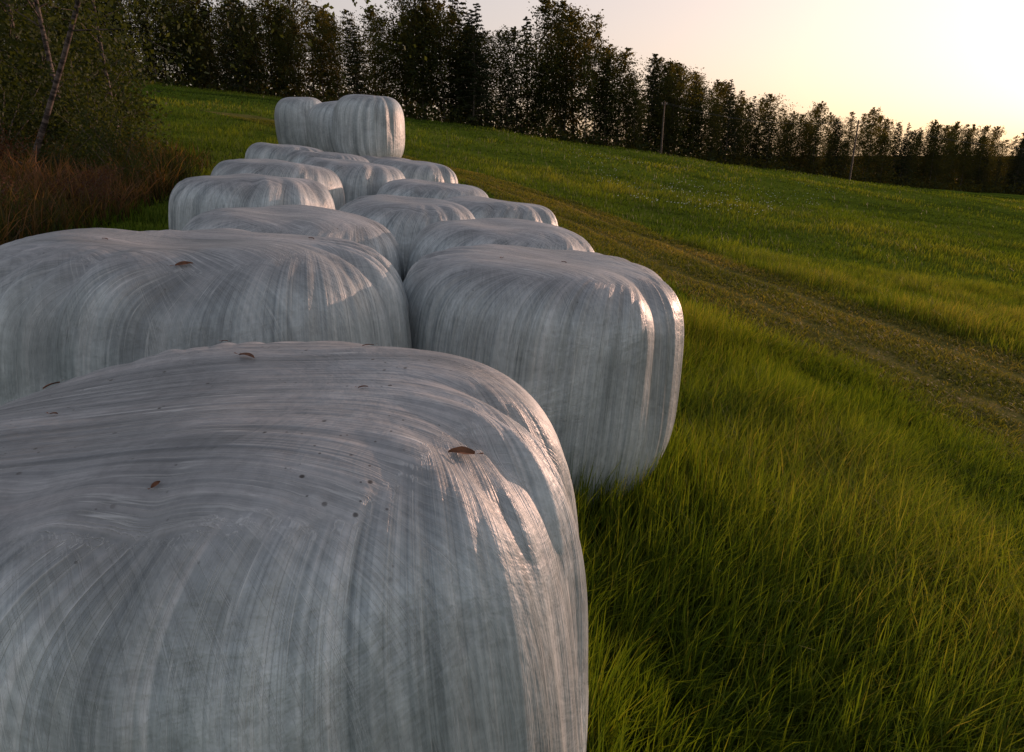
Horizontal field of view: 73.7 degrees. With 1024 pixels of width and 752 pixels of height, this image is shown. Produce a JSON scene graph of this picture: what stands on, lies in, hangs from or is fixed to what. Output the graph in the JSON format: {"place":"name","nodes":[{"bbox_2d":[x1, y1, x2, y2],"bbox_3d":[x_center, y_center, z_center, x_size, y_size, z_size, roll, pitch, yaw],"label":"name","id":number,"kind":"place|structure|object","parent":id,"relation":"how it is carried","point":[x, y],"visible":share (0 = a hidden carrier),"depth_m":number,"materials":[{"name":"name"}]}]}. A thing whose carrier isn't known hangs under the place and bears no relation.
{"place":"outdoors","nodes":[
{"label":"outdoors","id":0,"kind":"place"},
{"bbox_2d":[8,72,1023,751],"bbox_3d":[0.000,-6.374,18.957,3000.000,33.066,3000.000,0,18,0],"label":"ground","id":1,"kind":"structure","parent":0,"point":[775,190],"depth_m":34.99,"materials":[{"name":"green plant"}]},
{"bbox_2d":[0,73,64,160],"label":"bush","id":2,"kind":"object","parent":1,"relation":"on","point":[12,120],"visible":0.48,"depth_m":11.91,"materials":[{"name":"green plant"}]},
{"bbox_2d":[0,46,100,153],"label":"bush","id":3,"kind":"object","parent":1,"relation":"on","point":[35,97],"visible":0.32,"depth_m":12.87,"materials":[{"name":"green plant"}]},
{"bbox_2d":[0,0,134,95],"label":"bush","id":4,"kind":"object","parent":1,"relation":"on","point":[3,16],"visible":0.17,"depth_m":17.67,"materials":[{"name":"green plant"}]},
{"bbox_2d":[0,3,160,115],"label":"bush","id":5,"kind":"object","parent":1,"relation":"on","point":[118,38],"visible":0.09,"depth_m":23.18,"materials":[{"name":"green plant"}]},
{"bbox_2d":[0,15,167,134],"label":"bush","id":6,"kind":"object","parent":1,"relation":"on","point":[56,63],"visible":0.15,"depth_m":15.67,"materials":[{"name":"green plant"}]},
{"bbox_2d":[27,70,143,150],"bbox_3d":[-8.782,-5.147,13.837,2.126,2.045,2.855,-16,24,-40],"label":"bush","id":7,"kind":"object","parent":1,"relation":"on","point":[106,117],"visible":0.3,"depth_m":13.73,"materials":[{"name":"green plant"}]},
{"bbox_2d":[0,0,176,127],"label":"bush","id":8,"kind":"object","parent":1,"relation":"on","point":[17,44],"visible":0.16,"depth_m":16.91,"materials":[{"name":"green plant"}]},
{"bbox_2d":[0,38,188,152],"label":"bush","id":9,"kind":"object","parent":1,"relation":"on","point":[71,77],"visible":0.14,"depth_m":14.45,"materials":[{"name":"green plant"}]},
{"bbox_2d":[19,38,175,136],"bbox_3d":[-12.049,-8.140,19.699,4.192,2.920,3.545,-5,19,-16],"label":"bush","id":10,"kind":"object","parent":1,"relation":"on","point":[136,89],"visible":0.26,"depth_m":19.77,"materials":[{"name":"green plant"}]},
{"bbox_2d":[32,15,169,110],"bbox_3d":[-12.969,-8.894,20.562,4.894,3.505,3.644,-15,23,-38],"label":"bush","id":11,"kind":"object","parent":1,"relation":"on","point":[125,65],"visible":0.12,"depth_m":20.66,"materials":[{"name":"green plant"}]},
{"bbox_2d":[40,97,177,168],"bbox_3d":[-7.548,-4.376,12.808,2.024,1.520,2.558,1,18,3],"label":"bush","id":12,"kind":"object","parent":1,"relation":"on","point":[117,128],"visible":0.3,"depth_m":12.63,"materials":[{"name":"green plant"}]},
{"bbox_2d":[0,116,220,244],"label":"weeds","id":13,"kind":"object","parent":1,"relation":"on","point":[181,167],"visible":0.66,"depth_m":9.26,"materials":[{"name":"brown plant"}]},
{"bbox_2d":[0,0,261,135],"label":"birch tree","id":14,"kind":"object","parent":1,"relation":"on","point":[46,45],"visible":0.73,"depth_m":14.45,"materials":[{"name":"green plant"}]},
{"bbox_2d":[4,0,266,141],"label":"birch tree","id":15,"kind":"object","parent":1,"relation":"on","point":[100,43],"visible":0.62,"depth_m":17.74,"materials":[{"name":"green plant"}]},
{"bbox_2d":[122,0,174,83],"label":"birch tree","id":16,"kind":"object","parent":1,"relation":"on","point":[145,16],"visible":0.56,"depth_m":89.40,"materials":[{"name":"green plant"}]},
{"bbox_2d":[129,0,184,78],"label":"deciduous tree","id":17,"kind":"object","parent":1,"relation":"on","point":[163,58],"visible":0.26,"depth_m":91.43,"materials":[{"name":"green plant"}]},
{"bbox_2d":[148,0,206,85],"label":"birch tree","id":18,"kind":"object","parent":1,"relation":"on","point":[171,24],"visible":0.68,"depth_m":89.05,"materials":[{"name":"green plant"}]},
{"bbox_2d":[147,0,212,80],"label":"deciduous tree","id":19,"kind":"object","parent":1,"relation":"on","point":[173,67],"visible":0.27,"depth_m":90.91,"materials":[{"name":"green plant"}]},
{"bbox_2d":[146,9,216,83],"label":"deciduous tree","id":20,"kind":"object","parent":1,"relation":"on","point":[185,33],"visible":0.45,"depth_m":89.49,"materials":[{"name":"green plant"}]},
{"bbox_2d":[162,17,215,89],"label":"deciduous tree","id":21,"kind":"object","parent":1,"relation":"on","point":[196,48],"visible":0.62,"depth_m":89.46,"materials":[{"name":"green plant"}]},
{"bbox_2d":[183,30,222,87],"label":"deciduous tree","id":22,"kind":"object","parent":1,"relation":"on","point":[204,36],"visible":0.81,"depth_m":89.29,"materials":[{"name":"green plant"}]},
{"bbox_2d":[0,228,411,405],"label":"hay bale","id":23,"kind":"object","parent":1,"relation":"on","point":[74,303],"visible":0.4,"depth_m":2.43,"materials":[{"name":"plastic"}]},
{"bbox_2d":[10,0,434,176],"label":"birch tree","id":24,"kind":"object","parent":1,"relation":"on","point":[55,85],"visible":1,"depth_m":10.60,"materials":[{"name":"green plant"}]},
{"bbox_2d":[200,4,246,85],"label":"deciduous tree","id":25,"kind":"object","parent":1,"relation":"on","point":[216,12],"visible":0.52,"depth_m":88.04,"materials":[{"name":"green plant"}]},
{"bbox_2d":[215,0,264,92],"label":"spruce tree","id":26,"kind":"object","parent":1,"relation":"on","point":[228,4],"visible":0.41,"depth_m":87.33,"materials":[{"name":"green plant"}]},
{"bbox_2d":[223,0,266,93],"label":"spruce tree","id":27,"kind":"object","parent":1,"relation":"on","point":[235,85],"visible":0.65,"depth_m":86.30,"materials":[{"name":"green plant"}]},
{"bbox_2d":[213,6,283,92],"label":"deciduous tree","id":28,"kind":"object","parent":1,"relation":"on","point":[253,10],"visible":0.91,"depth_m":85.39,"materials":[{"name":"green plant"}]},
{"bbox_2d":[168,173,334,230],"bbox_3d":[-2.292,-1.198,6.130,1.414,1.184,1.446,3,18,-1],"label":"hay bale","id":29,"kind":"object","parent":1,"relation":"on","point":[190,198],"visible":0.38,"depth_m":5.50,"materials":[{"name":"plastic"}]},
{"bbox_2d":[217,0,290,96],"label":"deciduous tree","id":30,"kind":"object","parent":1,"relation":"on","point":[262,5],"visible":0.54,"depth_m":85.86,"materials":[{"name":"green plant"}]},
{"bbox_2d":[211,159,344,209],"bbox_3d":[-2.527,-1.723,7.434,1.430,1.202,1.371,5,18,-2],"label":"hay bale","id":31,"kind":"object","parent":1,"relation":"on","point":[329,179],"visible":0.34,"depth_m":6.93,"materials":[{"name":"plastic"}]},
{"bbox_2d":[245,142,323,159],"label":"hay bale","id":32,"kind":"object","parent":1,"relation":"on","point":[260,150],"visible":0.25,"depth_m":9.72,"materials":[{"name":"plastic"}]},
{"bbox_2d":[274,97,321,146],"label":"hay bale","id":33,"kind":"object","parent":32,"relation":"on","point":[290,115],"visible":0.48,"depth_m":13.67,"materials":[{"name":"plastic"}]},
{"bbox_2d":[261,20,311,96],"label":"deciduous tree","id":34,"kind":"object","parent":1,"relation":"on","point":[297,81],"visible":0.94,"depth_m":84.27,"materials":[{"name":"green plant"}]},
{"bbox_2d":[264,4,309,95],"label":"deciduous tree","id":35,"kind":"object","parent":1,"relation":"on","point":[280,22],"visible":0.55,"depth_m":85.62,"materials":[{"name":"green plant"}]},
{"bbox_2d":[182,205,403,281],"bbox_3d":[-1.486,-0.528,4.675,1.498,1.201,1.458,5,18,-2],"label":"hay bale","id":36,"kind":"object","parent":1,"relation":"on","point":[308,220],"visible":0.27,"depth_m":4.24,"materials":[{"name":"plastic"}]},
{"bbox_2d":[0,341,587,751],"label":"hay bale","id":37,"kind":"object","parent":1,"relation":"on","point":[305,547],"visible":1,"depth_m":1.03,"materials":[{"name":"plastic"}]},
{"bbox_2d":[267,0,330,96],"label":"deciduous tree","id":38,"kind":"object","parent":1,"relation":"on","point":[291,14],"visible":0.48,"depth_m":85.33,"materials":[{"name":"green plant"}]},
{"bbox_2d":[299,5,341,98],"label":"birch tree","id":39,"kind":"object","parent":1,"relation":"on","point":[317,18],"visible":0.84,"depth_m":84.12,"materials":[{"name":"green plant"}]},
{"bbox_2d":[295,7,350,98],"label":"deciduous tree","id":40,"kind":"object","parent":1,"relation":"on","point":[325,67],"visible":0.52,"depth_m":85.60,"materials":[{"name":"green plant"}]},
{"bbox_2d":[284,150,369,162],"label":"hay bale","id":41,"kind":"object","parent":1,"relation":"on","point":[297,156],"visible":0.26,"depth_m":9.37,"materials":[{"name":"plastic"}]},
{"bbox_2d":[312,14,358,98],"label":"birch tree","id":42,"kind":"object","parent":1,"relation":"on","point":[331,28],"visible":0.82,"depth_m":83.86,"materials":[{"name":"green plant"}]},
{"bbox_2d":[323,9,375,93],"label":"birch tree","id":43,"kind":"object","parent":1,"relation":"on","point":[343,22],"visible":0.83,"depth_m":82.65,"materials":[{"name":"green plant"}]},
{"bbox_2d":[300,157,404,203],"bbox_3d":[-1.999,-2.071,8.528,1.404,1.196,1.319,5,18,-2],"label":"hay bale","id":44,"kind":"object","parent":1,"relation":"on","point":[358,178],"visible":0.34,"depth_m":7.92,"materials":[{"name":"plastic"}]},
{"bbox_2d":[334,20,373,98],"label":"spruce tree","id":45,"kind":"object","parent":1,"relation":"on","point":[357,87],"visible":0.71,"depth_m":82.64,"materials":[{"name":"green plant"}]},
{"bbox_2d":[345,5,394,95],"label":"deciduous tree","id":46,"kind":"object","parent":1,"relation":"on","point":[370,14],"visible":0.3,"depth_m":85.88,"materials":[{"name":"green plant"}]},
{"bbox_2d":[350,18,408,99],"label":"deciduous tree","id":47,"kind":"object","parent":1,"relation":"on","point":[376,49],"visible":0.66,"depth_m":81.09,"materials":[{"name":"green plant"}]},
{"bbox_2d":[371,29,412,96],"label":"birch tree","id":48,"kind":"object","parent":1,"relation":"on","point":[392,69],"visible":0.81,"depth_m":80.72,"materials":[{"name":"green plant"}]},
{"bbox_2d":[339,194,474,275],"bbox_3d":[-0.938,-0.935,5.940,1.322,1.193,1.248,5,20,-2],"label":"hay bale","id":49,"kind":"object","parent":1,"relation":"on","point":[404,220],"visible":0.3,"depth_m":5.37,"materials":[{"name":"plastic"}]},
{"bbox_2d":[352,0,466,114],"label":"deciduous tree","id":50,"kind":"object","parent":1,"relation":"on","point":[400,4],"visible":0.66,"depth_m":78.98,"materials":[{"name":"green plant"}]},
{"bbox_2d":[372,158,457,183],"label":"hay bale","id":51,"kind":"object","parent":1,"relation":"on","point":[422,170],"visible":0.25,"depth_m":9.21,"materials":[{"name":"plastic"}]},
{"bbox_2d":[387,0,471,116],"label":"deciduous tree","id":52,"kind":"object","parent":1,"relation":"on","point":[425,8],"visible":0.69,"depth_m":79.38,"materials":[{"name":"green plant"}]},
{"bbox_2d":[377,179,488,199],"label":"hay bale","id":53,"kind":"object","parent":1,"relation":"on","point":[419,188],"visible":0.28,"depth_m":7.31,"materials":[{"name":"plastic"}]},
{"bbox_2d":[397,0,493,120],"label":"deciduous tree","id":54,"kind":"object","parent":1,"relation":"on","point":[443,91],"visible":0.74,"depth_m":80.32,"materials":[{"name":"green plant"}]},
{"bbox_2d":[441,43,472,122],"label":"spruce tree","id":55,"kind":"object","parent":1,"relation":"on","point":[452,94],"visible":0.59,"depth_m":82.68,"materials":[{"name":"green plant"}]},
{"bbox_2d":[429,0,485,120],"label":"spruce tree","id":56,"kind":"object","parent":1,"relation":"on","point":[458,11],"visible":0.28,"depth_m":83.14,"materials":[{"name":"green plant"}]},
{"bbox_2d":[452,3,497,124],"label":"spruce tree","id":57,"kind":"object","parent":1,"relation":"on","point":[482,36],"visible":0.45,"depth_m":82.62,"materials":[{"name":"green plant"}]},
{"bbox_2d":[451,9,506,126],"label":"spruce tree","id":58,"kind":"object","parent":1,"relation":"on","point":[474,69],"visible":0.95,"depth_m":80.80,"materials":[{"name":"green plant"}]},
{"bbox_2d":[456,30,529,123],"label":"deciduous tree","id":59,"kind":"object","parent":1,"relation":"on","point":[485,52],"visible":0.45,"depth_m":84.11,"materials":[{"name":"green plant"}]},
{"bbox_2d":[404,218,593,279],"bbox_3d":[-0.091,-0.511,4.957,1.434,1.199,1.361,5,18,-2],"label":"hay bale","id":60,"kind":"object","parent":1,"relation":"on","point":[436,236],"visible":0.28,"depth_m":4.47,"materials":[{"name":"plastic"}]},
{"bbox_2d":[443,195,557,225],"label":"hay bale","id":61,"kind":"object","parent":1,"relation":"on","point":[477,207],"visible":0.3,"depth_m":6.21,"materials":[{"name":"plastic"}]},
{"bbox_2d":[478,29,526,130],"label":"deciduous tree","id":62,"kind":"object","parent":1,"relation":"on","point":[497,35],"visible":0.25,"depth_m":86.57,"materials":[{"name":"green plant"}]},
{"bbox_2d":[493,60,524,132],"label":"spruce tree","id":63,"kind":"object","parent":1,"relation":"on","point":[508,107],"visible":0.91,"depth_m":83.90,"materials":[{"name":"green plant"}]},
{"bbox_2d":[481,24,543,128],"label":"deciduous tree","id":64,"kind":"object","parent":1,"relation":"on","point":[516,53],"visible":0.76,"depth_m":84.79,"materials":[{"name":"green plant"}]},
{"bbox_2d":[3,45,1023,194],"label":"undergrowth","id":65,"kind":"object","parent":1,"relation":"on","point":[591,140],"visible":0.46,"depth_m":92.37,"materials":[{"name":"green plant"}]},
{"bbox_2d":[513,64,564,134],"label":"deciduous tree","id":66,"kind":"object","parent":1,"relation":"on","point":[542,109],"visible":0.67,"depth_m":86.00,"materials":[{"name":"green plant"}]},
{"bbox_2d":[403,244,683,509],"bbox_3d":[0.109,-0.026,3.578,1.482,1.213,1.420,5,18,-2],"label":"hay bale","id":67,"kind":"object","parent":1,"relation":"on","point":[583,349],"visible":0.64,"depth_m":2.94,"materials":[{"name":"plastic"}]},
{"bbox_2d":[510,0,598,137],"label":"deciduous tree","id":68,"kind":"object","parent":1,"relation":"on","point":[546,10],"visible":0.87,"depth_m":84.46,"materials":[{"name":"green plant"}]},
{"bbox_2d":[537,59,585,135],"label":"deciduous tree","id":69,"kind":"object","parent":1,"relation":"on","point":[560,66],"visible":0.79,"depth_m":87.06,"materials":[{"name":"green plant"}]},
{"bbox_2d":[533,12,609,137],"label":"deciduous tree","id":70,"kind":"object","parent":1,"relation":"on","point":[575,120],"visible":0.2,"depth_m":90.83,"materials":[{"name":"green plant"}]},
{"bbox_2d":[532,0,612,137],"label":"deciduous tree","id":71,"kind":"object","parent":1,"relation":"on","point":[563,5],"visible":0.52,"depth_m":86.79,"materials":[{"name":"green plant"}]},
{"bbox_2d":[566,37,606,144],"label":"birch tree","id":72,"kind":"object","parent":1,"relation":"on","point":[586,75],"visible":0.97,"depth_m":85.71,"materials":[{"name":"green plant"}]},
{"bbox_2d":[568,14,628,138],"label":"birch tree","id":73,"kind":"object","parent":1,"relation":"on","point":[596,34],"visible":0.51,"depth_m":88.06,"materials":[{"name":"green plant"}]},
{"bbox_2d":[578,44,635,144],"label":"deciduous tree","id":74,"kind":"object","parent":1,"relation":"on","point":[599,82],"visible":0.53,"depth_m":89.00,"materials":[{"name":"green plant"}]},
{"bbox_2d":[590,59,624,142],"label":"birch tree","id":75,"kind":"object","parent":1,"relation":"on","point":[604,122],"visible":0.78,"depth_m":88.24,"materials":[{"name":"green plant"}]},
{"bbox_2d":[584,47,661,143],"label":"deciduous tree","id":76,"kind":"object","parent":1,"relation":"on","point":[625,55],"visible":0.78,"depth_m":88.58,"materials":[{"name":"green plant"}]},
{"bbox_2d":[616,89,649,146],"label":"deciduous tree","id":77,"kind":"object","parent":1,"relation":"on","point":[635,96],"visible":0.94,"depth_m":88.97,"materials":[{"name":"green plant"}]},
{"bbox_2d":[640,69,662,152],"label":"spruce tree","id":78,"kind":"object","parent":1,"relation":"on","point":[651,114],"visible":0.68,"depth_m":93.88,"materials":[{"name":"green plant"}]},
{"bbox_2d":[633,53,692,139],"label":"deciduous tree","id":79,"kind":"object","parent":1,"relation":"on","point":[658,67],"visible":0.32,"depth_m":96.89,"materials":[{"name":"green plant"}]},
{"bbox_2d":[650,97,684,154],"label":"deciduous tree","id":80,"kind":"object","parent":1,"relation":"on","point":[666,123],"visible":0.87,"depth_m":93.83,"materials":[{"name":"green plant"}]},
{"bbox_2d":[640,67,714,153],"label":"deciduous tree","id":81,"kind":"object","parent":1,"relation":"on","point":[676,78],"visible":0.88,"depth_m":93.70,"materials":[{"name":"green plant"}]},
{"bbox_2d":[673,71,721,152],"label":"deciduous tree","id":82,"kind":"object","parent":1,"relation":"on","point":[697,109],"visible":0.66,"depth_m":97.05,"materials":[{"name":"green plant"}]},
{"bbox_2d":[673,84,730,155],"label":"deciduous tree","id":83,"kind":"object","parent":1,"relation":"on","point":[703,133],"visible":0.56,"depth_m":98.28,"materials":[{"name":"green plant"}]},
{"bbox_2d":[701,105,727,156],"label":"deciduous tree","id":84,"kind":"object","parent":1,"relation":"on","point":[713,134],"visible":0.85,"depth_m":98.23,"materials":[{"name":"green plant"}]},
{"bbox_2d":[703,84,740,154],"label":"deciduous tree","id":85,"kind":"object","parent":1,"relation":"on","point":[719,100],"visible":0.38,"depth_m":101.34,"materials":[{"name":"green plant"}]},
{"bbox_2d":[710,79,740,164],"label":"spruce tree","id":86,"kind":"object","parent":1,"relation":"on","point":[728,126],"visible":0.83,"depth_m":100.14,"materials":[{"name":"green plant"}]},
{"bbox_2d":[725,106,749,161],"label":"deciduous tree","id":87,"kind":"object","parent":1,"relation":"on","point":[740,135],"visible":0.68,"depth_m":102.10,"materials":[{"name":"green plant"}]},
{"bbox_2d":[747,93,802,167],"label":"deciduous tree","id":88,"kind":"object","parent":1,"relation":"on","point":[768,119],"visible":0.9,"depth_m":107.03,"materials":[{"name":"green plant"}]},
{"bbox_2d":[775,111,811,170],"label":"deciduous tree","id":89,"kind":"object","parent":1,"relation":"on","point":[796,119],"visible":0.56,"depth_m":112.43,"materials":[{"name":"green plant"}]},
{"bbox_2d":[798,101,834,171],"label":"deciduous tree","id":90,"kind":"object","parent":1,"relation":"on","point":[817,128],"visible":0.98,"depth_m":111.58,"materials":[{"name":"green plant"}]},
{"bbox_2d":[850,107,892,180],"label":"deciduous tree","id":91,"kind":"object","parent":1,"relation":"on","point":[873,111],"visible":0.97,"depth_m":118.36,"materials":[{"name":"green plant"}]},
{"bbox_2d":[867,133,902,182],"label":"deciduous tree","id":92,"kind":"object","parent":1,"relation":"on","point":[883,156],"visible":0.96,"depth_m":118.79,"materials":[{"name":"green plant"}]},
{"bbox_2d":[912,120,948,182],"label":"deciduous tree","id":93,"kind":"object","parent":1,"relation":"on","point":[930,133],"visible":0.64,"depth_m":127.72,"materials":[{"name":"green plant"}]},
{"bbox_2d":[922,125,948,184],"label":"tree","id":94,"kind":"object","parent":1,"relation":"on","point":[933,156],"visible":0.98,"depth_m":125.85,"materials":[{"name":"green plant"}]},
{"bbox_2d":[923,125,961,188],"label":"deciduous tree","id":95,"kind":"object","parent":1,"relation":"on","point":[943,134],"visible":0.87,"depth_m":125.89,"materials":[{"name":"green plant"}]},
{"bbox_2d":[962,125,1006,185],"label":"deciduous tree","id":96,"kind":"object","parent":1,"relation":"on","point":[984,134],"visible":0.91,"depth_m":133.86,"materials":[{"name":"green plant"}]},
{"bbox_2d":[998,133,1023,193],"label":"spruce tree","id":97,"kind":"object","parent":1,"relation":"on","point":[1019,163],"visible":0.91,"depth_m":137.56,"materials":[{"name":"green plant"}]},
{"bbox_2d":[14,0,1023,155],"label":"sky","id":98,"kind":"structure","parent":0,"point":[921,62],"materials":[{"name":"white"}]},
{"bbox_2d":[200,110,1023,462],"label":"path","id":99,"kind":"structure","parent":0,"point":[1016,418],"depth_m":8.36,"materials":[{"name":"green plant"}]},
{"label":"hay bale","id":100,"kind":"object","parent":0,"visible":0},
{"bbox_2d":[332,94,404,157],"bbox_3d":[-2.514,-4.315,11.998,1.251,1.151,1.274,2,19,-1],"label":"hay bale","id":101,"kind":"object","parent":100,"relation":"on","point":[369,125],"visible":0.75,"depth_m":11.50,"materials":[{"name":"plastic"}]},
{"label":"hay bale","id":102,"kind":"object","parent":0,"visible":0},
{"bbox_2d":[306,101,336,151],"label":"hay bale","id":103,"kind":"object","parent":102,"relation":"on","point":[319,122],"visible":0.31,"depth_m":12.62,"materials":[{"name":"plastic"}]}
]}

